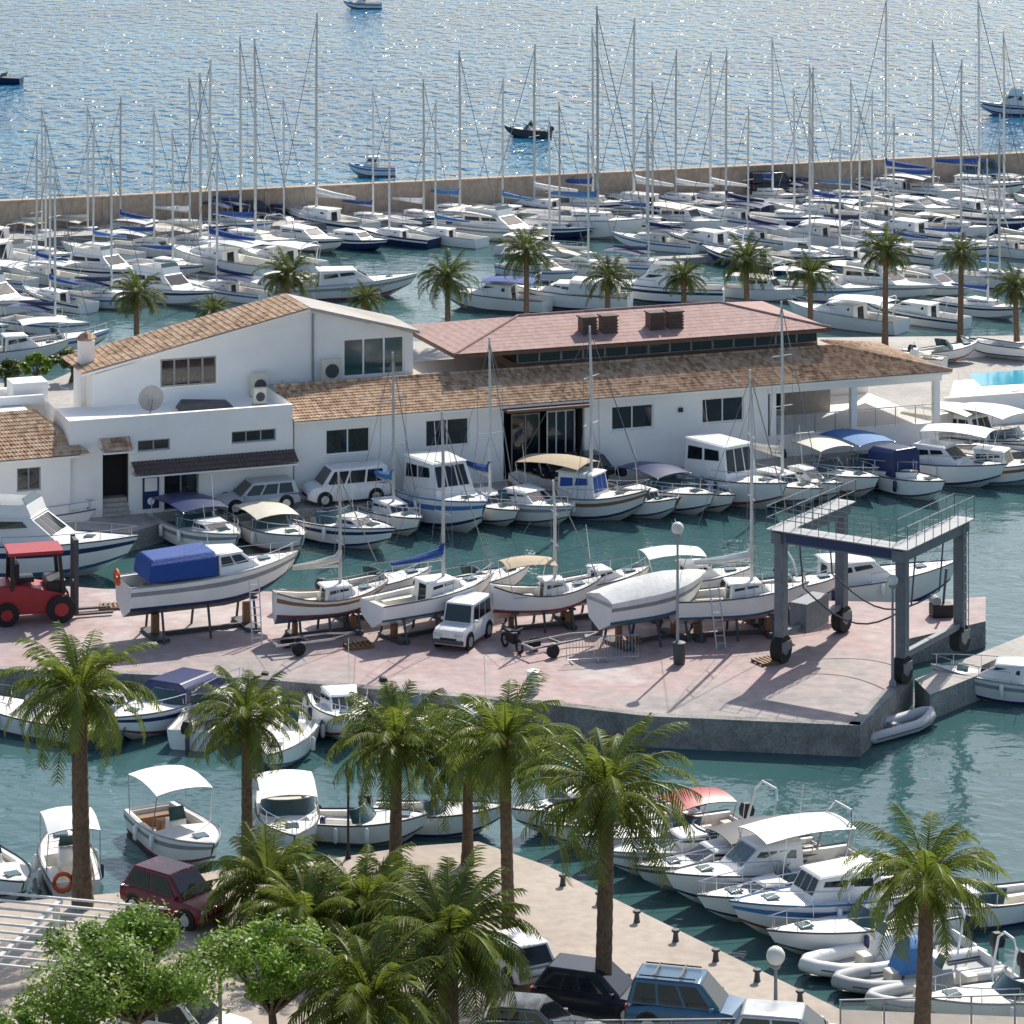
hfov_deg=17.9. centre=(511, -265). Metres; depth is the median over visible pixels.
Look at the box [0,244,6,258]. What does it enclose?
cabin door
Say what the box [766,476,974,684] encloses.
boat hoist
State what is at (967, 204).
sailing yacht
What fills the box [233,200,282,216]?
parked car
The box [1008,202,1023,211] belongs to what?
sailing yacht
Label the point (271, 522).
motorboat
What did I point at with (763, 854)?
window
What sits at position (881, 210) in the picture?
sailing yacht
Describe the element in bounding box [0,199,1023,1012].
harbour water
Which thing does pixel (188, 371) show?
window
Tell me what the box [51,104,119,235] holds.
sailing yacht
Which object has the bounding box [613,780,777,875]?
speedboat
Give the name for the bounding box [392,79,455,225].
sailing yacht
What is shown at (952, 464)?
cabin cruiser
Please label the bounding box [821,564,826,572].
cabin door
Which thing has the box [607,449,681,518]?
motorboat
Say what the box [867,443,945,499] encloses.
motorboat
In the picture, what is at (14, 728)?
motorboat
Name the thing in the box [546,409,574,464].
entrance window
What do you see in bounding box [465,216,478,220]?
window
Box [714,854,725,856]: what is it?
window
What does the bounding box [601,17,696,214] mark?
sailing yacht
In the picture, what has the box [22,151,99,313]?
sailing yacht
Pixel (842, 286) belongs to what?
motor yacht
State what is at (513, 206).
sailing yacht
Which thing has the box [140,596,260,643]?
boat cradle
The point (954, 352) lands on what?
dinghy
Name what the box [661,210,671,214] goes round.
window
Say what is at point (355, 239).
motor yacht
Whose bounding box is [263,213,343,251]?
motor yacht
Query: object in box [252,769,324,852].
motorboat
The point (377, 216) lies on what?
sailing yacht
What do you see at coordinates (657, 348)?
pavilion window
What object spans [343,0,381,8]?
motorboat
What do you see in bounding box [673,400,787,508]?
cabin cruiser
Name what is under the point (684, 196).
sailing yacht
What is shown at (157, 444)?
window
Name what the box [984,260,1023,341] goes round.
palm tree
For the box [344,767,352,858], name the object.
lantern post
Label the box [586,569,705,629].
motorboat
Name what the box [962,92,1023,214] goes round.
sailing yacht
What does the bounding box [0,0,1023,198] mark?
sea
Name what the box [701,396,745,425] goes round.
window
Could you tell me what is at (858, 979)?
inflatable boat
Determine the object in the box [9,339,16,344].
window
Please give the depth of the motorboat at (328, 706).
136.20 m
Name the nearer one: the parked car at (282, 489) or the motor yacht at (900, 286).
the parked car at (282, 489)
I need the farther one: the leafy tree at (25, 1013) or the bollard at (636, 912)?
the bollard at (636, 912)
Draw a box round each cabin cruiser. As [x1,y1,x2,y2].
[113,506,298,616]
[389,410,487,532]
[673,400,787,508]
[758,528,952,601]
[912,401,1006,486]
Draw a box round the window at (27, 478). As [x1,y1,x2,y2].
[16,467,42,493]
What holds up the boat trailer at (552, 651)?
on the boatyard quay at (826, 671)
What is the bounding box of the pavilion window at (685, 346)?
[670,342,690,352]
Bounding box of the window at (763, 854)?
[757,851,776,857]
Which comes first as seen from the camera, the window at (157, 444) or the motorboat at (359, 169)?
the window at (157, 444)
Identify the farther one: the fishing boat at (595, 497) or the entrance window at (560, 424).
the entrance window at (560, 424)
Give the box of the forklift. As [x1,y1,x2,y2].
[0,533,112,626]
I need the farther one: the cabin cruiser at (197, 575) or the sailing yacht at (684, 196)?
the sailing yacht at (684, 196)
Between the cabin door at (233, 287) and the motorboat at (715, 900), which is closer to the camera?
the motorboat at (715, 900)
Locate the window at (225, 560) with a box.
[221,556,233,566]
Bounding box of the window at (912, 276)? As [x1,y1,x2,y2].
[904,274,916,277]
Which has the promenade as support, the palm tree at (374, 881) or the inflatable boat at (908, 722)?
the palm tree at (374, 881)
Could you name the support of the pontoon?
on the harbour water at (964, 765)
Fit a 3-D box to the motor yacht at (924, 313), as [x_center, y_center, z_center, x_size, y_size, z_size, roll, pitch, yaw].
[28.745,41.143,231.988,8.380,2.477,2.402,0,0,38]
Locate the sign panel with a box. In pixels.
[143,477,158,508]
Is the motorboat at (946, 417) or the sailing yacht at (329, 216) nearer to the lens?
the motorboat at (946, 417)
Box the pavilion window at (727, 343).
[713,339,733,349]
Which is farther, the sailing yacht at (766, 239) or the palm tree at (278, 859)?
the sailing yacht at (766, 239)
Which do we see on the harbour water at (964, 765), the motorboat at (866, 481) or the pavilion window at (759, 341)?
the motorboat at (866, 481)
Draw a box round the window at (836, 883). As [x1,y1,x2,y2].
[824,880,847,887]
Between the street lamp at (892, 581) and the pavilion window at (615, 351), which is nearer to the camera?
the street lamp at (892, 581)
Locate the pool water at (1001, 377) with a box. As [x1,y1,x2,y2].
[969,370,1023,385]
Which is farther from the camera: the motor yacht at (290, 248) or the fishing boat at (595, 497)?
the motor yacht at (290, 248)
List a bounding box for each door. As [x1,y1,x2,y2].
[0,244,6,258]
[2,337,4,351]
[60,293,65,301]
[164,473,197,509]
[227,252,233,261]
[231,284,235,291]
[287,251,293,261]
[331,212,336,220]
[511,286,515,297]
[511,412,539,472]
[718,234,723,243]
[760,251,766,261]
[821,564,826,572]
[823,228,827,236]
[858,306,863,318]
[919,223,924,232]
[931,305,936,316]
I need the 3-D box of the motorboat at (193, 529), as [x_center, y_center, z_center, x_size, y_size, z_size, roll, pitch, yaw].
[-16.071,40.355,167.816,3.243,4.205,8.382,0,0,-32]
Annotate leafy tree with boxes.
[0,357,24,386]
[0,977,100,1023]
[16,894,261,1023]
[19,351,54,375]
[49,346,76,382]
[193,912,348,1023]
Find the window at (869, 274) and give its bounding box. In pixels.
[863,272,880,276]
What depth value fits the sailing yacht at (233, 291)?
241.40 m
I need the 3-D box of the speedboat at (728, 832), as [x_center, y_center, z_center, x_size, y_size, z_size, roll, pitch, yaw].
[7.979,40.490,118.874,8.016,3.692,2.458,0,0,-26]
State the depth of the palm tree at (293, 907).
107.48 m
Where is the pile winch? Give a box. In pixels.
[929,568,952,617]
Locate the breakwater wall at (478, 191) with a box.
[0,151,1023,229]
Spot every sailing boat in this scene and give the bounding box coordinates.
[271,472,388,623]
[350,352,421,535]
[359,411,493,627]
[460,337,519,525]
[670,370,808,623]
[739,301,823,504]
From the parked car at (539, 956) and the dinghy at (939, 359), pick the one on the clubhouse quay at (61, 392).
the dinghy at (939, 359)
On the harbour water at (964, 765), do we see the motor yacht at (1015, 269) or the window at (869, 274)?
the motor yacht at (1015, 269)
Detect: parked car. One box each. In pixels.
[113,989,252,1023]
[120,855,232,930]
[213,475,300,514]
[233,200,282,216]
[467,991,603,1023]
[489,928,554,990]
[529,953,632,1023]
[532,450,614,479]
[624,961,744,1023]
[727,999,832,1023]
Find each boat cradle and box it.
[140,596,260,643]
[285,610,363,641]
[337,613,363,623]
[378,613,442,645]
[502,607,576,633]
[552,605,588,621]
[602,618,689,651]
[688,614,773,642]
[745,606,789,626]
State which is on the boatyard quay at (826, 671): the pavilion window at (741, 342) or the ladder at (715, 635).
the ladder at (715, 635)
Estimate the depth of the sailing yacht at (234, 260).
254.06 m
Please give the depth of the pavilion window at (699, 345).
186.87 m
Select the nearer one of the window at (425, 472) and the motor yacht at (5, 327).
the window at (425, 472)
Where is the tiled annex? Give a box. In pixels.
[0,376,89,514]
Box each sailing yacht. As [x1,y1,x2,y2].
[0,171,90,334]
[6,133,88,287]
[9,106,70,236]
[13,120,74,257]
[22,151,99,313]
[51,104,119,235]
[61,152,146,308]
[62,117,146,259]
[97,96,165,237]
[103,107,187,257]
[125,129,204,276]
[133,73,239,250]
[155,77,228,231]
[166,59,283,276]
[182,141,273,303]
[192,38,298,252]
[197,36,273,230]
[265,97,311,222]
[285,13,380,232]
[342,87,403,227]
[357,106,440,248]
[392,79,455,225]
[402,98,489,248]
[431,50,494,216]
[480,78,533,221]
[494,116,585,258]
[499,44,595,212]
[524,6,645,238]
[525,102,593,238]
[544,129,619,276]
[561,26,634,208]
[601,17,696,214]
[601,129,682,275]
[611,109,699,253]
[615,82,685,233]
[649,50,729,207]
[681,51,769,211]
[689,49,785,233]
[718,106,797,250]
[733,36,807,202]
[749,88,827,225]
[771,122,846,267]
[772,67,874,225]
[789,64,841,195]
[806,120,879,260]
[817,78,885,202]
[817,105,891,241]
[842,89,920,220]
[852,0,941,196]
[862,117,946,264]
[880,39,972,198]
[909,115,997,256]
[914,101,997,237]
[924,59,1020,214]
[929,159,1023,318]
[936,0,1023,196]
[943,30,1023,233]
[943,138,1023,288]
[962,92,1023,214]
[964,114,1023,258]
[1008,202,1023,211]
[1010,108,1023,152]
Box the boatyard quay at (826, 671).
[0,586,985,756]
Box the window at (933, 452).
[930,450,942,454]
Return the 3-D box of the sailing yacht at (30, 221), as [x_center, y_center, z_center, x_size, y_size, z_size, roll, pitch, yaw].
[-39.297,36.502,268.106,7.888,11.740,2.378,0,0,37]
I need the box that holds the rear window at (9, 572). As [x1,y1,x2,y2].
[8,557,10,577]
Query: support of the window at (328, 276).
in the motor yacht at (332, 282)
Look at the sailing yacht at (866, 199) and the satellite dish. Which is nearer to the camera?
the satellite dish
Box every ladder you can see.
[249,578,262,643]
[708,583,725,648]
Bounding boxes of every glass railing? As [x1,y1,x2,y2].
[478,1018,734,1023]
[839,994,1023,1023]
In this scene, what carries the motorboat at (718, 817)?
on the harbour water at (964, 765)
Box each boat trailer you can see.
[268,632,355,655]
[518,631,598,657]
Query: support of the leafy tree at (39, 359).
on the clubhouse quay at (61, 392)
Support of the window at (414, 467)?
in the cabin cruiser at (428, 490)
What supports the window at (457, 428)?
in the clubhouse
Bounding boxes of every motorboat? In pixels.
[0,72,23,84]
[0,310,69,361]
[0,684,94,744]
[0,845,30,899]
[16,317,109,353]
[33,806,103,896]
[87,682,128,750]
[112,667,219,739]
[123,765,220,868]
[144,475,239,545]
[166,666,246,752]
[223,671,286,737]
[229,501,306,551]
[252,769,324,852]
[261,705,324,769]
[291,476,395,548]
[302,638,372,739]
[314,795,429,846]
[315,559,431,590]
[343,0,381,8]
[348,136,396,176]
[358,788,499,837]
[368,676,433,744]
[413,554,528,592]
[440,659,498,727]
[497,444,573,526]
[504,122,553,137]
[512,744,665,832]
[536,526,649,605]
[543,801,703,847]
[573,787,754,856]
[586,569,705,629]
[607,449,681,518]
[615,461,714,514]
[637,520,753,587]
[665,784,874,903]
[677,474,735,511]
[696,825,893,921]
[720,563,834,606]
[729,810,935,935]
[765,895,964,954]
[778,434,879,496]
[787,426,843,500]
[811,429,918,489]
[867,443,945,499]
[900,408,989,448]
[907,836,1023,930]
[921,372,1023,445]
[930,653,1023,704]
[931,965,1023,1016]
[963,402,1023,449]
[977,85,1023,114]
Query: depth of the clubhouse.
182.96 m
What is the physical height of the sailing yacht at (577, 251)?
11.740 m
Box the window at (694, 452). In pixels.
[688,445,701,459]
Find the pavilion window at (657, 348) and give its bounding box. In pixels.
[648,343,669,353]
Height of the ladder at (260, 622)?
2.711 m
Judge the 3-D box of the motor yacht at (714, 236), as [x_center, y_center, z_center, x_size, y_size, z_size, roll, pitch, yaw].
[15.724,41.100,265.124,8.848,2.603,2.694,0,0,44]
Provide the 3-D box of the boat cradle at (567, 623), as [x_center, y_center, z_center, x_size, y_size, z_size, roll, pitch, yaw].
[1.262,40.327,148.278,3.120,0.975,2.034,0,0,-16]
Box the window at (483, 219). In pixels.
[481,217,495,220]
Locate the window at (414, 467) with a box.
[406,463,416,476]
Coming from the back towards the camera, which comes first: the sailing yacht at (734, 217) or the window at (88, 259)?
the sailing yacht at (734, 217)
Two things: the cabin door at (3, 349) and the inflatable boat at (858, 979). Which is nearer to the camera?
the inflatable boat at (858, 979)
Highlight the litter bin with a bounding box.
[673,640,685,664]
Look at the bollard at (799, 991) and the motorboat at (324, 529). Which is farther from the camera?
the motorboat at (324, 529)
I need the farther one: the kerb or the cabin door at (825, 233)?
the cabin door at (825, 233)
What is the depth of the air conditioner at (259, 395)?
176.54 m
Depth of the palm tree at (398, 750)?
115.54 m
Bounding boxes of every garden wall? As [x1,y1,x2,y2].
[902,341,1023,357]
[942,391,1023,411]
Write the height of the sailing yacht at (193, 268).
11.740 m
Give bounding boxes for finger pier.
[915,635,1023,717]
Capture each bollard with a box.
[559,873,566,886]
[633,909,640,922]
[671,928,679,941]
[711,947,719,961]
[753,968,761,981]
[795,988,804,1001]
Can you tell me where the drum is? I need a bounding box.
[591,620,602,635]
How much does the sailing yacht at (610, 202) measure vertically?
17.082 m
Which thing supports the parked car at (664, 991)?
on the promenade
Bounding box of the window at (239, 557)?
[232,554,248,563]
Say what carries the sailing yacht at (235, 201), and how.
on the harbour water at (964, 765)
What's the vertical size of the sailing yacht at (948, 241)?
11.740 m
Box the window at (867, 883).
[851,878,873,886]
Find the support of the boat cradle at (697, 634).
on the boatyard quay at (826, 671)
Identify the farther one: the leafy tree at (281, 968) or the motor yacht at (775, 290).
the motor yacht at (775, 290)
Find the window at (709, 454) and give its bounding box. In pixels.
[704,448,718,460]
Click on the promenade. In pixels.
(560, 919)
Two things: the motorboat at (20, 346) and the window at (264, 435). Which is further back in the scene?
the motorboat at (20, 346)
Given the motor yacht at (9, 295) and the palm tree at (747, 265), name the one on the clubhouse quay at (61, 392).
the palm tree at (747, 265)
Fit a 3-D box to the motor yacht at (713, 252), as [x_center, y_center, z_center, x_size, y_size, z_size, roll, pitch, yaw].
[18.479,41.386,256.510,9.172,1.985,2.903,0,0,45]
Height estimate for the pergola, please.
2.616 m
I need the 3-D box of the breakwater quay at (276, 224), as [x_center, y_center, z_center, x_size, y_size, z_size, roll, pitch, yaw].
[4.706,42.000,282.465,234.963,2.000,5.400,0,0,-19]
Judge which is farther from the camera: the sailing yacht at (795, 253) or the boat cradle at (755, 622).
the sailing yacht at (795, 253)
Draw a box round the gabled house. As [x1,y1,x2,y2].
[61,293,419,406]
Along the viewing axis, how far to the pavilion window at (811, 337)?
189.21 m
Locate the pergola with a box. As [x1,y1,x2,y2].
[0,891,166,1020]
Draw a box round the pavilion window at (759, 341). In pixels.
[755,336,775,346]
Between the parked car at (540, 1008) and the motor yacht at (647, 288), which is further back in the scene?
the motor yacht at (647, 288)
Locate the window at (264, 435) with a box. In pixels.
[230,429,277,445]
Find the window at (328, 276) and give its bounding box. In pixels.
[324,274,338,278]
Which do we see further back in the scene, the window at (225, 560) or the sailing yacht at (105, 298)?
the sailing yacht at (105, 298)
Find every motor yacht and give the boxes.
[0,222,34,247]
[0,234,42,271]
[0,260,39,291]
[0,270,40,316]
[0,318,9,332]
[0,490,139,577]
[42,245,140,278]
[46,499,95,522]
[102,261,214,305]
[238,271,316,299]
[240,241,328,273]
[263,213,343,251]
[272,242,417,300]
[325,228,387,250]
[431,205,552,241]
[439,270,552,313]
[494,247,577,282]
[517,262,632,309]
[604,248,725,303]
[649,202,727,231]
[665,226,751,251]
[702,240,799,274]
[725,272,806,300]
[767,219,864,246]
[769,261,879,301]
[787,294,910,334]
[824,259,938,299]
[858,214,958,241]
[862,186,958,219]
[867,297,971,329]
[897,265,975,296]
[986,217,1023,243]
[992,173,1023,180]
[1010,263,1023,274]
[1013,189,1023,201]
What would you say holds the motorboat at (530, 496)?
on the harbour water at (964, 765)
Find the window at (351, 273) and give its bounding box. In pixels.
[340,272,355,276]
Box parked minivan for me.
[300,460,390,506]
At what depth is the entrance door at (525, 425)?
180.02 m
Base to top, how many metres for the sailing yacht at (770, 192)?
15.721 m
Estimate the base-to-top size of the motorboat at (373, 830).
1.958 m
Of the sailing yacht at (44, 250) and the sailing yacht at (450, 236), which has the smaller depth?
the sailing yacht at (44, 250)
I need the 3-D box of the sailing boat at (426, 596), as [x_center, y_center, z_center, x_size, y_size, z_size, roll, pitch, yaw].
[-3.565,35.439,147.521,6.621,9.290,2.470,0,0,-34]
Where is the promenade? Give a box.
[0,841,1023,1023]
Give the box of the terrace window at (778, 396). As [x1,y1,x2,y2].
[776,393,784,410]
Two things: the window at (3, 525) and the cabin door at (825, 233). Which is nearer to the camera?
the window at (3, 525)
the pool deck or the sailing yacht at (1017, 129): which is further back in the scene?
the sailing yacht at (1017, 129)
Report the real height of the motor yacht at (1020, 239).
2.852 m
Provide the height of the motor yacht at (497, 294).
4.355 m
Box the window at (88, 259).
[87,257,99,260]
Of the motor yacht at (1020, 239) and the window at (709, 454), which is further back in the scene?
the motor yacht at (1020, 239)
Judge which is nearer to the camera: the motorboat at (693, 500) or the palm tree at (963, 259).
the motorboat at (693, 500)
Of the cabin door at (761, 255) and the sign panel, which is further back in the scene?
the cabin door at (761, 255)
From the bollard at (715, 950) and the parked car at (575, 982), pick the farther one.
the bollard at (715, 950)
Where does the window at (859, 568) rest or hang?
in the cabin cruiser at (867, 578)
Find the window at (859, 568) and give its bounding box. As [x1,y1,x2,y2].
[854,565,872,571]
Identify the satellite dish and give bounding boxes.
[138,385,163,412]
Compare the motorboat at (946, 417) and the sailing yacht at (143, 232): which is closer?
the motorboat at (946, 417)
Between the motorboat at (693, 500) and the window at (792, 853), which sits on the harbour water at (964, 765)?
the motorboat at (693, 500)
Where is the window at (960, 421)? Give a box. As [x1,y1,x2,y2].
[958,419,967,423]
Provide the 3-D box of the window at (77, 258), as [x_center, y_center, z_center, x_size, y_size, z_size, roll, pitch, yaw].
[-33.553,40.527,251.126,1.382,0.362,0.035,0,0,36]
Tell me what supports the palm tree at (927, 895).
on the promenade
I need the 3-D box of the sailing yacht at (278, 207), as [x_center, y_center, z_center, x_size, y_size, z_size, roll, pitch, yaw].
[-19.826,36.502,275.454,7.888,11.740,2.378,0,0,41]
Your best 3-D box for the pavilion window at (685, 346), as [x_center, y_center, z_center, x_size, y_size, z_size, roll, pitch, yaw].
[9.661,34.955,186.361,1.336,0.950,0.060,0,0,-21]
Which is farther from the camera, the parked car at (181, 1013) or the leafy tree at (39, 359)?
the leafy tree at (39, 359)
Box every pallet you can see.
[99,602,119,610]
[342,640,374,650]
[613,635,641,643]
[750,655,780,666]
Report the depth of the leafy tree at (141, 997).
95.90 m
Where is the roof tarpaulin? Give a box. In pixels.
[176,399,233,411]
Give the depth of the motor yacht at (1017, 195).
288.32 m
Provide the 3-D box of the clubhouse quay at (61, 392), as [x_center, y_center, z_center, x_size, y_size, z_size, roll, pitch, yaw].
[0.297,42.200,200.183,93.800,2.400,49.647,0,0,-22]
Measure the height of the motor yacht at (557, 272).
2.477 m
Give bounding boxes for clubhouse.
[268,301,952,498]
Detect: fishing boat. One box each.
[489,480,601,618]
[508,326,650,520]
[909,407,1023,485]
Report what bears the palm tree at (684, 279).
on the clubhouse quay at (61, 392)
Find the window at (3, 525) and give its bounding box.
[0,522,26,528]
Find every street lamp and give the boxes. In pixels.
[218,935,221,1023]
[671,522,683,640]
[766,946,784,1000]
[887,575,897,685]
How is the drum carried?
on the boatyard quay at (826, 671)
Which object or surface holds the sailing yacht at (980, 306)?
on the harbour water at (964, 765)
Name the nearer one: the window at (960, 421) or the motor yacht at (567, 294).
the window at (960, 421)
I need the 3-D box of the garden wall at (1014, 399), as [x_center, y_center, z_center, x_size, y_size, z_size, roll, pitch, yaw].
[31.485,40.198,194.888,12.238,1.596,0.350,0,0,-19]
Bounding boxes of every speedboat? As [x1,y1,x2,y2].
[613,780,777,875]
[633,793,825,890]
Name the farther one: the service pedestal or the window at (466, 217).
the window at (466, 217)
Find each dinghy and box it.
[901,342,947,366]
[907,338,978,362]
[960,335,1023,360]
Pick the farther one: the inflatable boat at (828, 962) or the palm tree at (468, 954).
the inflatable boat at (828, 962)
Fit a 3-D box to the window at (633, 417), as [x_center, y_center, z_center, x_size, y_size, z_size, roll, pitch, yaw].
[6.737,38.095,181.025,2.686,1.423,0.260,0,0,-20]
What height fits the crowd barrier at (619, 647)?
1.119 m
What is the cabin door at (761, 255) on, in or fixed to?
in the motor yacht at (713, 252)
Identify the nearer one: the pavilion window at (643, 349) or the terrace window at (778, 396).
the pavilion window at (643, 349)
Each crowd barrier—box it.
[566,635,610,664]
[593,634,638,662]
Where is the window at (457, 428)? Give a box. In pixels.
[424,417,470,449]
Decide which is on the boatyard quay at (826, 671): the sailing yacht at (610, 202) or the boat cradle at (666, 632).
the boat cradle at (666, 632)
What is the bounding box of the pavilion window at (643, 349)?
[627,345,647,355]
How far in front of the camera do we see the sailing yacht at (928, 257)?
259.74 m
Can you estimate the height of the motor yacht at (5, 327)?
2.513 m
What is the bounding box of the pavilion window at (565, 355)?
[561,350,582,360]
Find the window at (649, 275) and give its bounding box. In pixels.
[646,274,661,277]
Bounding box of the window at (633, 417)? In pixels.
[611,404,655,432]
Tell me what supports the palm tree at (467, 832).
on the promenade
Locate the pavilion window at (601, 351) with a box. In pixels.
[583,348,604,358]
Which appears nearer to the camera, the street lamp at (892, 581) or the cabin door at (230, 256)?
the street lamp at (892, 581)
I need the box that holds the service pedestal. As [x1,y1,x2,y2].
[527,668,539,693]
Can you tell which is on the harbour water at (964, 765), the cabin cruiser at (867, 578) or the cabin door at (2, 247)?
the cabin cruiser at (867, 578)
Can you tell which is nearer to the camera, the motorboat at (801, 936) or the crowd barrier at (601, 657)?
the motorboat at (801, 936)
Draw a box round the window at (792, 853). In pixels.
[780,850,796,857]
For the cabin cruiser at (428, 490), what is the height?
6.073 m
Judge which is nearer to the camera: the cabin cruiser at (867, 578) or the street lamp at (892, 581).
the street lamp at (892, 581)
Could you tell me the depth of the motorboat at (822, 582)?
149.67 m
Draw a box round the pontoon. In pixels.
[513,244,936,266]
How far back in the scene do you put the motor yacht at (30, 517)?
161.74 m
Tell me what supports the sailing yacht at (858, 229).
on the harbour water at (964, 765)
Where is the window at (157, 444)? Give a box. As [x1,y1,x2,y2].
[136,438,171,453]
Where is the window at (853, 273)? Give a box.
[846,271,861,275]
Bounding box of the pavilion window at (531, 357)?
[517,353,538,363]
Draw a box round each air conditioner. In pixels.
[250,372,268,396]
[252,387,266,404]
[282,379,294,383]
[321,358,341,380]
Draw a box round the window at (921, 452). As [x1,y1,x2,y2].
[918,449,928,454]
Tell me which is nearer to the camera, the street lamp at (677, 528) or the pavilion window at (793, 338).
the street lamp at (677, 528)
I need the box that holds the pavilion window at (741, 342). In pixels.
[734,337,754,347]
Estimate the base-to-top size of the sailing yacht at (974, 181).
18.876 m
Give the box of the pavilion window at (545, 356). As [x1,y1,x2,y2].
[539,351,560,361]
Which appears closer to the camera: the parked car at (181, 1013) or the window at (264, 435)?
the parked car at (181, 1013)
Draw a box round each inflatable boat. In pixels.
[798,897,987,977]
[831,931,1011,993]
[850,706,935,743]
[864,931,1023,1011]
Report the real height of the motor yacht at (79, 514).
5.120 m
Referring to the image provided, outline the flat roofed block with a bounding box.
[44,387,298,517]
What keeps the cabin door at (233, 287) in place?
in the sailing yacht at (233, 291)
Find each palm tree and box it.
[0,620,162,909]
[100,267,168,356]
[180,665,314,860]
[183,817,341,939]
[190,292,230,317]
[232,862,377,964]
[250,245,320,314]
[276,915,453,1023]
[289,842,438,958]
[324,680,468,875]
[340,845,542,1023]
[342,279,386,323]
[405,696,539,865]
[416,669,586,929]
[417,247,480,321]
[489,224,562,313]
[512,715,703,1015]
[574,252,638,307]
[654,254,709,302]
[711,231,778,301]
[779,247,837,319]
[837,802,1013,1023]
[854,223,922,345]
[934,232,989,341]
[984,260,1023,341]
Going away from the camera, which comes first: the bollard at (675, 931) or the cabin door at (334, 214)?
the bollard at (675, 931)
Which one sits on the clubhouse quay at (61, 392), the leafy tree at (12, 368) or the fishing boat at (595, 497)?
the leafy tree at (12, 368)
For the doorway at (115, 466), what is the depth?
171.61 m
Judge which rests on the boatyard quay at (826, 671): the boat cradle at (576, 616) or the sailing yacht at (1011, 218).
the boat cradle at (576, 616)
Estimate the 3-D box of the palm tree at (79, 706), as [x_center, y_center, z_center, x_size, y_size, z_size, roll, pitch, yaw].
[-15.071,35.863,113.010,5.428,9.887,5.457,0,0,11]
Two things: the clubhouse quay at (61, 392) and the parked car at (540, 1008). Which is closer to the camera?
the parked car at (540, 1008)
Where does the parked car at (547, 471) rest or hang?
on the clubhouse quay at (61, 392)
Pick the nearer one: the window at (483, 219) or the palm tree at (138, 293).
the palm tree at (138, 293)
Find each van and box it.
[432,591,493,650]
[746,170,798,192]
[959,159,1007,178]
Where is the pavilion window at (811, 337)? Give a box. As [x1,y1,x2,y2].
[797,333,816,343]
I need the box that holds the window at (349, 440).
[325,427,371,457]
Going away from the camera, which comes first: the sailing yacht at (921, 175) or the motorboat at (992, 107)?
the sailing yacht at (921, 175)
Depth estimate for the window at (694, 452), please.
178.88 m
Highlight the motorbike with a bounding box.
[501,626,523,653]
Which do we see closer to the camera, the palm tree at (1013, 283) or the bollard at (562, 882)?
the bollard at (562, 882)
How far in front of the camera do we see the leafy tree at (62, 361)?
204.99 m
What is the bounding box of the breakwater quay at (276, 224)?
[1,183,1023,248]
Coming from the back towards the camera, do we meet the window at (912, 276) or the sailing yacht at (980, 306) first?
the window at (912, 276)
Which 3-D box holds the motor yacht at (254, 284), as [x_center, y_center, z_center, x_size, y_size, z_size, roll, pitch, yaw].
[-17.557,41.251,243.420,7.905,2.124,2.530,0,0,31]
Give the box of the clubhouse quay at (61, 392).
[0,336,1023,551]
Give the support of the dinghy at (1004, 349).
on the clubhouse quay at (61, 392)
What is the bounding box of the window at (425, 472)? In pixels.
[418,466,428,477]
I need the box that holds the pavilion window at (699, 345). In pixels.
[691,340,712,350]
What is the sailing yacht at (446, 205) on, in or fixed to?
on the harbour water at (964, 765)
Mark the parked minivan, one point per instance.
(362, 483)
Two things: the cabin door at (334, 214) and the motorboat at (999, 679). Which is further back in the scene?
the cabin door at (334, 214)
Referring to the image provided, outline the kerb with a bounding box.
[0,666,912,727]
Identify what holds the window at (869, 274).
in the motor yacht at (900, 286)
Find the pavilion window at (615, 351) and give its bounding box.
[605,347,626,356]
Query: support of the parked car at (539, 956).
on the promenade
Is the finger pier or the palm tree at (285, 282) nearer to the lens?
the finger pier
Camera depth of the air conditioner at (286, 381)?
179.22 m
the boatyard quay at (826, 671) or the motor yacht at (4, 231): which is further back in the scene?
the motor yacht at (4, 231)
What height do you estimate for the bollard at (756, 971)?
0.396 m
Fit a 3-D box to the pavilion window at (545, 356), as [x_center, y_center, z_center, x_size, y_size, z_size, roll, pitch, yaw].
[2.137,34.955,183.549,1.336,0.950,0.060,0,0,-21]
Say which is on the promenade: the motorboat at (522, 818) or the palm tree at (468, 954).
the palm tree at (468, 954)
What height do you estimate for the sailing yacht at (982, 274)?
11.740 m
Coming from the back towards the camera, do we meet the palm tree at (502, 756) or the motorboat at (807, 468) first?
the motorboat at (807, 468)
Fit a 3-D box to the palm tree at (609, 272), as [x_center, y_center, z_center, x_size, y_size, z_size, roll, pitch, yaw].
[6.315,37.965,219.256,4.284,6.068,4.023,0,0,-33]
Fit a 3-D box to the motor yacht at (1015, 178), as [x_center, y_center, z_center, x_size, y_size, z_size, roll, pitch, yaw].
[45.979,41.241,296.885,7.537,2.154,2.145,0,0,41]
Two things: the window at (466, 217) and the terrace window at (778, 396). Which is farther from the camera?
the window at (466, 217)
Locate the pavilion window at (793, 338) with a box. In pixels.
[776,334,796,344]
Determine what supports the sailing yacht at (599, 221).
on the harbour water at (964, 765)
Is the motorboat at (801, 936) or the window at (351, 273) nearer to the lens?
the motorboat at (801, 936)
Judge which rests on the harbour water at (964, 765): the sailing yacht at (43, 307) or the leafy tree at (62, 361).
the sailing yacht at (43, 307)
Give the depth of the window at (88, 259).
250.30 m
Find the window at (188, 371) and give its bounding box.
[160,356,216,387]
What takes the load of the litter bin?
on the boatyard quay at (826, 671)
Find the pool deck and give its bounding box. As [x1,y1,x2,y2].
[950,379,1023,424]
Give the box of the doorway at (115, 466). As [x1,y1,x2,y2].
[103,453,127,500]
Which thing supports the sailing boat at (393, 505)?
on the harbour water at (964, 765)
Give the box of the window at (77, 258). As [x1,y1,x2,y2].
[72,256,84,260]

